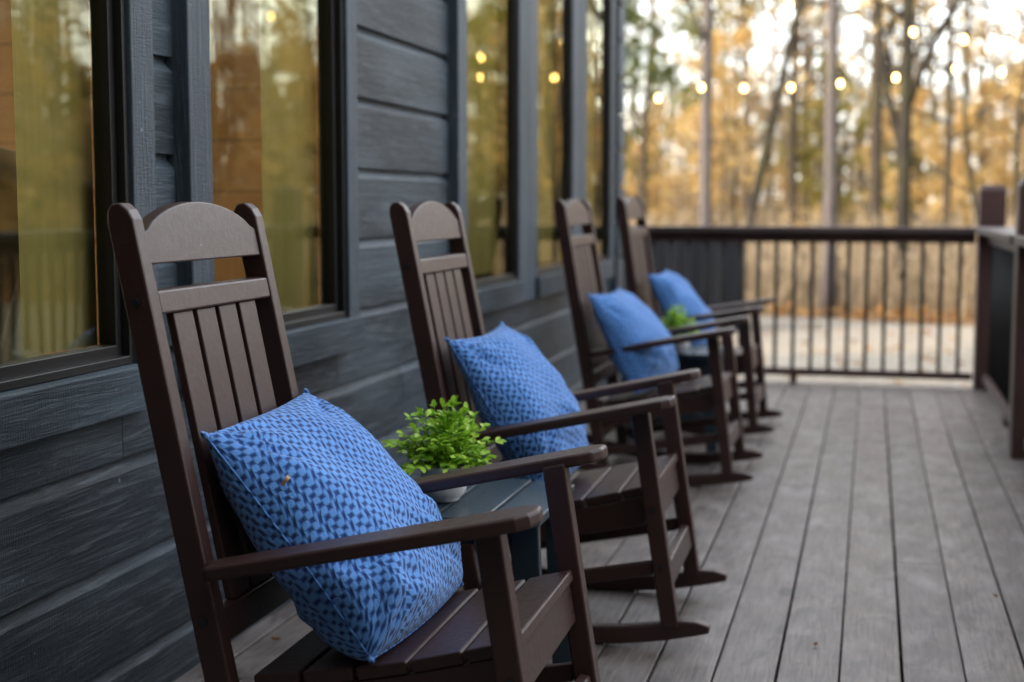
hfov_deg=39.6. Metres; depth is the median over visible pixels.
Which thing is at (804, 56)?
autumn tree
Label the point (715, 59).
autumn tree
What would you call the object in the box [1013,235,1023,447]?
deck railing
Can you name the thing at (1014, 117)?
autumn tree
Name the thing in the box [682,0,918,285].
autumn tree
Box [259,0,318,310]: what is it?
curtain
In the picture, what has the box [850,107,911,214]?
autumn tree
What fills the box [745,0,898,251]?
autumn tree
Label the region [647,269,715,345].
throw pillow
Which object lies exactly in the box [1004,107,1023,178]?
autumn tree
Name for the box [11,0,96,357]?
curtain
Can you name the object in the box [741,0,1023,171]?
autumn tree
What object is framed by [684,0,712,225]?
autumn tree
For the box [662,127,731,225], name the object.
autumn tree
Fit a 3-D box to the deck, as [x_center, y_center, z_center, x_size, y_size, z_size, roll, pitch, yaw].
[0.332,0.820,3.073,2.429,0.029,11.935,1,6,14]
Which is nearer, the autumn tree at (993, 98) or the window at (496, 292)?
the window at (496, 292)
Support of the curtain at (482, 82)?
hanging from the timber house
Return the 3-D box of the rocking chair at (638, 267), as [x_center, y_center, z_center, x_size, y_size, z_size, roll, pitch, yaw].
[0.887,-0.134,6.983,0.905,1.102,0.674,5,7,15]
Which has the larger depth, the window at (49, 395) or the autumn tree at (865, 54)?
the autumn tree at (865, 54)
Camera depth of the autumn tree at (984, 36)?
38.05 m
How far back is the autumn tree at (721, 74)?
28.46 m
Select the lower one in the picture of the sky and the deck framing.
the deck framing
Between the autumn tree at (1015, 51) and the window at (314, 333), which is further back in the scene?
the autumn tree at (1015, 51)
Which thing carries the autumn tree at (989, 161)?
on the ground
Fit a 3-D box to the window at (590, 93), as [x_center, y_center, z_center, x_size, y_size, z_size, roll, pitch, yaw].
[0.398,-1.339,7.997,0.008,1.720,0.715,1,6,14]
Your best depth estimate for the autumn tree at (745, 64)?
31.80 m
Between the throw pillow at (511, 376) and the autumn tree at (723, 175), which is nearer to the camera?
the throw pillow at (511, 376)
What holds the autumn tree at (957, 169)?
on the ground
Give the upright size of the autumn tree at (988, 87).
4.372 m
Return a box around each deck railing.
[630,226,975,382]
[975,227,1014,425]
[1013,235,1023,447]
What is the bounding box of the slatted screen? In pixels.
[619,241,745,331]
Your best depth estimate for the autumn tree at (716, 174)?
37.62 m
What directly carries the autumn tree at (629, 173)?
on the ground
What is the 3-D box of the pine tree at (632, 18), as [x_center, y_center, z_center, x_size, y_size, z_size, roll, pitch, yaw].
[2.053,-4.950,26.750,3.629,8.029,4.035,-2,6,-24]
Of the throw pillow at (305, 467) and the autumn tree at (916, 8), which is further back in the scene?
the autumn tree at (916, 8)
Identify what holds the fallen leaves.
on the ground
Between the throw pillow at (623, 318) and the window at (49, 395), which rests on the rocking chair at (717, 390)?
the throw pillow at (623, 318)
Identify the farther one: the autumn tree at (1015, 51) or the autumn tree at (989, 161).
the autumn tree at (989, 161)
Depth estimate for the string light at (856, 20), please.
15.16 m
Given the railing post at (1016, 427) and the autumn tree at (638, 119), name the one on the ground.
the autumn tree at (638, 119)
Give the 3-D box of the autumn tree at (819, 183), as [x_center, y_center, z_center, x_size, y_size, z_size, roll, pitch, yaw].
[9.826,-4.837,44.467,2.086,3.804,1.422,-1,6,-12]
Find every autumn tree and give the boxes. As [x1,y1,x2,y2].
[621,0,799,225]
[621,101,690,225]
[622,120,631,186]
[623,0,899,212]
[624,0,807,222]
[625,0,749,142]
[625,0,761,219]
[625,29,688,161]
[625,123,674,218]
[629,0,810,170]
[630,96,716,225]
[643,0,962,255]
[645,0,1016,225]
[646,0,990,225]
[656,109,740,223]
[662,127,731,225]
[665,23,822,245]
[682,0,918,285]
[683,89,773,221]
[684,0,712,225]
[689,115,762,219]
[713,101,786,224]
[722,0,1020,265]
[730,0,1023,169]
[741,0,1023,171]
[743,0,1023,222]
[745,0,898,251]
[768,76,884,245]
[776,48,895,224]
[783,0,1023,226]
[786,0,1023,159]
[787,0,898,225]
[798,133,852,223]
[818,0,838,316]
[840,0,1023,245]
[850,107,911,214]
[855,83,955,244]
[856,0,963,306]
[867,72,945,213]
[888,90,979,251]
[920,78,1022,226]
[925,0,1023,185]
[932,103,1009,221]
[982,59,1023,206]
[997,65,1023,226]
[1004,0,1023,177]
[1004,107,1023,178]
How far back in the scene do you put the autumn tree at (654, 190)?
30.64 m
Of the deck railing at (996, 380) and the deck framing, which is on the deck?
the deck railing at (996, 380)
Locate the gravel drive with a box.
[716,315,973,388]
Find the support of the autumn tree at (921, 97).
on the ground
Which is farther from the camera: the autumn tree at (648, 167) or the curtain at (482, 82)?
the autumn tree at (648, 167)
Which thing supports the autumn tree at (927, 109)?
on the ground
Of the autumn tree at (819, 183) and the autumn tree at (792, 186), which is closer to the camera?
the autumn tree at (792, 186)
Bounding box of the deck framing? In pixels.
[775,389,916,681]
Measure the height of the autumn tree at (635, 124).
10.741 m
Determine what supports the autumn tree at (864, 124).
on the ground
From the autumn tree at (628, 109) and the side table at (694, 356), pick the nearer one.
the side table at (694, 356)
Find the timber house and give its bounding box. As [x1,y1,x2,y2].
[0,0,625,681]
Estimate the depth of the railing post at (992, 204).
8.34 m
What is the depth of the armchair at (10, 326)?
3.53 m
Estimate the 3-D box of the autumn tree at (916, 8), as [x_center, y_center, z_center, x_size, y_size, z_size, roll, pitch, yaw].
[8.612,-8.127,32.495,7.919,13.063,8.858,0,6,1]
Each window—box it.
[0,0,146,450]
[282,0,365,367]
[475,0,523,313]
[535,0,571,297]
[599,0,613,279]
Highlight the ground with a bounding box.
[662,202,973,325]
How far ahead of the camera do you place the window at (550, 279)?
7.23 m
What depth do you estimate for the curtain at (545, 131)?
7.13 m
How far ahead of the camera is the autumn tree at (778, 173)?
36.86 m
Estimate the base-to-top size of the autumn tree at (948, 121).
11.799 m
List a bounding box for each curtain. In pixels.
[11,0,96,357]
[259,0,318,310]
[467,0,497,275]
[538,0,553,263]
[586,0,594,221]
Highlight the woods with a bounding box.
[619,0,1023,245]
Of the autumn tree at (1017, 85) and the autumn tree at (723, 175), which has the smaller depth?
the autumn tree at (1017, 85)
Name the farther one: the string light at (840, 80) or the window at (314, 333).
the string light at (840, 80)
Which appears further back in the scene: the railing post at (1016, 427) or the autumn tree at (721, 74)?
the autumn tree at (721, 74)
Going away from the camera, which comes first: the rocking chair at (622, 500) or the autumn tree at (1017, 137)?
the rocking chair at (622, 500)
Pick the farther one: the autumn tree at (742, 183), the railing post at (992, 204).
the autumn tree at (742, 183)
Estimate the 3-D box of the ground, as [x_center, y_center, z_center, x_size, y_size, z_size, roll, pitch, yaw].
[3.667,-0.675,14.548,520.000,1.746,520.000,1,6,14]
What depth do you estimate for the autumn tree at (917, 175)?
37.65 m
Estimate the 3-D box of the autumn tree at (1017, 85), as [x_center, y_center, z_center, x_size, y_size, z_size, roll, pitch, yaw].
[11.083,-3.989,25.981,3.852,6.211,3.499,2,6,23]
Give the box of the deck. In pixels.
[173,379,1023,681]
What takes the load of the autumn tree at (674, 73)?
on the ground
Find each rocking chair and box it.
[107,202,607,681]
[389,201,726,643]
[553,199,762,485]
[598,197,782,434]
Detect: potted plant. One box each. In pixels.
[381,395,505,502]
[660,303,698,352]
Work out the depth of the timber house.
4.15 m
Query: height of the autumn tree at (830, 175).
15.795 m
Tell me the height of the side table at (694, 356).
0.448 m
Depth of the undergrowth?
20.55 m
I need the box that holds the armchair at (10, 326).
[0,147,35,362]
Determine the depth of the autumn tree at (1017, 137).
23.70 m
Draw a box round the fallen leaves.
[719,295,973,385]
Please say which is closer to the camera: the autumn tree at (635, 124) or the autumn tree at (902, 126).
the autumn tree at (902, 126)
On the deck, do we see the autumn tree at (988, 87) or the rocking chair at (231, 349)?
the rocking chair at (231, 349)
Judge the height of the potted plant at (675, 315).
0.219 m
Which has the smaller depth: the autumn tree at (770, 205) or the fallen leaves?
the fallen leaves
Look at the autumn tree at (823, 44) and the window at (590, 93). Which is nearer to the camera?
the window at (590, 93)
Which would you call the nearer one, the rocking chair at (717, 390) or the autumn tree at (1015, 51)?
the rocking chair at (717, 390)
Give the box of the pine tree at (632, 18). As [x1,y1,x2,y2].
[619,0,716,219]
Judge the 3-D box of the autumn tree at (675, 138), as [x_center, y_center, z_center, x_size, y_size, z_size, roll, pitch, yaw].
[4.353,-4.234,37.074,2.446,4.261,2.072,3,6,26]
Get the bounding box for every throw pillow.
[200,388,463,663]
[445,321,588,481]
[587,287,678,393]
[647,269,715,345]
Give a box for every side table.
[410,476,574,663]
[621,344,722,451]
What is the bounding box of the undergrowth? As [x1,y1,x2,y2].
[629,195,1015,318]
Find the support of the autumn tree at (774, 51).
on the ground
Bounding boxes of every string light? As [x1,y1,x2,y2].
[625,61,1023,100]
[788,0,1023,46]
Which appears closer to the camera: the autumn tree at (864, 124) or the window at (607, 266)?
the window at (607, 266)
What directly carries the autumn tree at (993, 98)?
on the ground
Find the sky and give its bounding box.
[622,0,1023,201]
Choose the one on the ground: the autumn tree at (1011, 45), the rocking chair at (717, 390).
the autumn tree at (1011, 45)
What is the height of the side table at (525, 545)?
0.448 m
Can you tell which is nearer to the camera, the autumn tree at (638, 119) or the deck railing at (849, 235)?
the deck railing at (849, 235)
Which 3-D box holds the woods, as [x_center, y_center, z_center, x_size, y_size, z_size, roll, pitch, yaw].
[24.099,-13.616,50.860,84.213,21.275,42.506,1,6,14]
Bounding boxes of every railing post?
[972,185,1006,389]
[1008,178,1023,458]
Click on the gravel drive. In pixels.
(874, 334)
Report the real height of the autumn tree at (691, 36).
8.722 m
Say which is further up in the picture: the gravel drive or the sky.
the sky
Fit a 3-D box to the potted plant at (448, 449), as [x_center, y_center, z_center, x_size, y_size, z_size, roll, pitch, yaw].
[-0.149,0.232,3.099,0.259,0.234,0.255,-4,7,-38]

